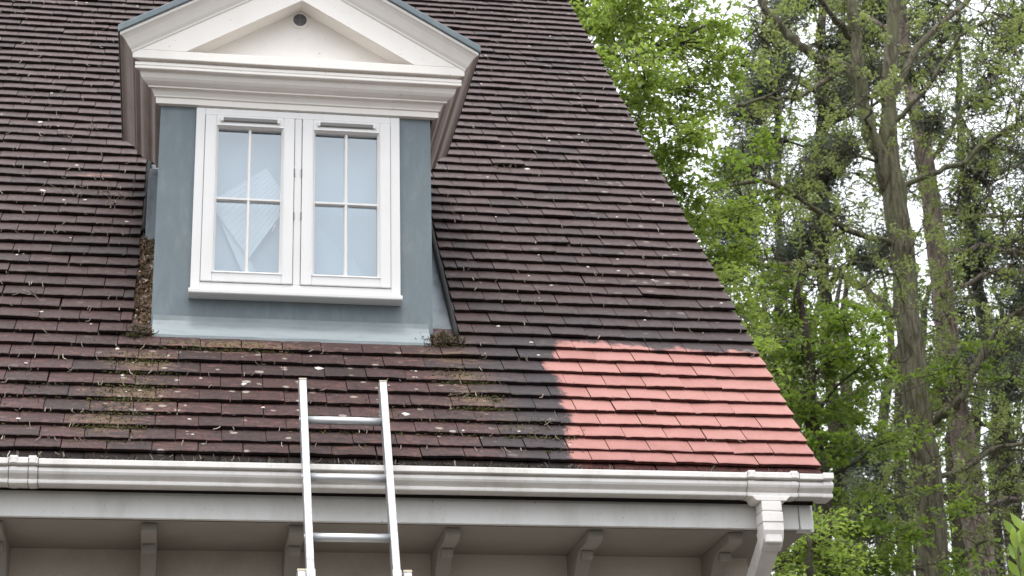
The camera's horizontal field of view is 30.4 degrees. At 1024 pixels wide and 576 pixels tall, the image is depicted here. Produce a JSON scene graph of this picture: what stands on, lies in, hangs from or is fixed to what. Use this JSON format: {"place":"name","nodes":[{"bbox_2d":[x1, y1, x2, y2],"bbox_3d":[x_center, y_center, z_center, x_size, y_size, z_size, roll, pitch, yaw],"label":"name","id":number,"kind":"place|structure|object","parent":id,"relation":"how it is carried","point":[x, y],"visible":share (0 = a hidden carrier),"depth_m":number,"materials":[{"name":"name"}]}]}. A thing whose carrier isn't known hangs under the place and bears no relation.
{"place":"outdoors","nodes":[
{"label":"outdoors","id":0,"kind":"place"},
{"bbox_2d":[585,0,1023,574],"label":"sky","id":1,"kind":"structure","parent":0,"point":[913,213],"materials":[{"name":"white"}]},
{"label":"ground","id":2,"kind":"structure","parent":0,"visible":0},
{"bbox_2d":[296,378,411,575],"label":"ladder","id":3,"kind":"object","parent":2,"relation":"on","point":[386,478],"visible":1,"depth_m":6.84,"materials":[{"name":"metal"}]},
{"bbox_2d":[0,0,833,575],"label":"house","id":4,"kind":"structure","parent":2,"relation":"on","point":[294,170],"depth_m":8.02,"materials":[{"name":"black tile"}]},
{"bbox_2d":[120,322,158,339],"bbox_3d":[-1.543,0.184,7.737,0.152,0.125,0.120,15,-27,-36],"label":"moss clump","id":5,"kind":"object","parent":4,"relation":"on","point":[131,334],"visible":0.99,"depth_m":7.72,"materials":[{"name":"green plant"}]},
{"bbox_2d":[133,221,154,334],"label":"leaf litter","id":6,"kind":"object","parent":4,"relation":"on","point":[142,311],"visible":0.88,"depth_m":8.16,"materials":[{"name":"brown plant"}]},
{"bbox_2d":[1,337,584,464],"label":"tile moss","id":7,"kind":"object","parent":4,"relation":"on","point":[264,351],"visible":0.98,"depth_m":7.34,"materials":[{"name":"green plant"}]},
{"bbox_2d":[188,108,402,305],"bbox_3d":[-0.929,-0.346,8.153,0.897,0.884,0.144,2,-22,-10],"label":"window","id":8,"kind":"structure","parent":4,"relation":"in","point":[288,207],"depth_m":8.16,"materials":[{"name":"white glass"}]},
{"bbox_2d":[0,1,721,444],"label":"pale flakes","id":9,"kind":"object","parent":4,"relation":"on","point":[316,367],"visible":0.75,"depth_m":8.16,"materials":[{"name":"beige"}]},
{"bbox_2d":[0,453,771,471],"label":"eaves moss","id":10,"kind":"object","parent":4,"relation":"on","point":[326,461],"visible":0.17,"depth_m":7.01,"materials":[{"name":"green plant"}]},
{"bbox_2d":[0,0,781,471],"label":"roof straw","id":11,"kind":"object","parent":4,"relation":"on","point":[274,362],"visible":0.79,"depth_m":7.90,"materials":[{"name":"beige plant"}]},
{"bbox_2d":[415,329,478,349],"bbox_3d":[-0.284,0.237,7.957,0.287,0.166,0.139,2,-22,-10],"label":"moss clump","id":12,"kind":"object","parent":4,"relation":"on","point":[446,337],"visible":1,"depth_m":7.95,"materials":[{"name":"green plant"}]},
{"bbox_2d":[568,0,790,384],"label":"beech tree","id":13,"kind":"object","parent":2,"relation":"on","point":[634,25],"visible":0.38,"depth_m":16.37,"materials":[{"name":"green plant"}]},
{"bbox_2d":[698,0,858,574],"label":"pine tree","id":14,"kind":"object","parent":2,"relation":"on","point":[779,235],"visible":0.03,"depth_m":34.71,"materials":[{"name":"green plant"}]},
{"bbox_2d":[699,0,954,569],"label":"pine tree","id":15,"kind":"object","parent":2,"relation":"on","point":[825,206],"visible":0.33,"depth_m":27.08,"materials":[{"name":"green plant"}]},
{"bbox_2d":[770,506,891,575],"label":"young tree","id":16,"kind":"object","parent":2,"relation":"on","point":[812,558],"visible":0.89,"depth_m":13.82,"materials":[{"name":"green plant"}]},
{"bbox_2d":[664,0,1023,575],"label":"oak tree","id":17,"kind":"object","parent":2,"relation":"on","point":[882,147],"visible":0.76,"depth_m":21.34,"materials":[{"name":"green plant"}]},
{"bbox_2d":[692,115,1022,575],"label":"maple tree","id":18,"kind":"object","parent":2,"relation":"on","point":[809,406],"visible":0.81,"depth_m":18.81,"materials":[{"name":"green plant"}]},
{"bbox_2d":[733,22,1023,575],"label":"distant wood","id":19,"kind":"object","parent":2,"relation":"on","point":[959,543],"visible":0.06,"depth_m":43.84,"materials":[{"name":"green plant"}]},
{"bbox_2d":[826,0,1023,575],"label":"pine tree","id":20,"kind":"object","parent":2,"relation":"on","point":[1012,395],"visible":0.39,"depth_m":24.93,"materials":[{"name":"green plant"}]},
{"bbox_2d":[941,0,1023,575],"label":"pine tree","id":21,"kind":"object","parent":2,"relation":"on","point":[1008,461],"visible":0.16,"depth_m":25.88,"materials":[{"name":"green plant"}]},
{"bbox_2d":[1003,513,1023,575],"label":"shrub","id":22,"kind":"object","parent":2,"relation":"on","point":[1017,538],"visible":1,"depth_m":8.99,"materials":[{"name":"green plant"}]}
]}

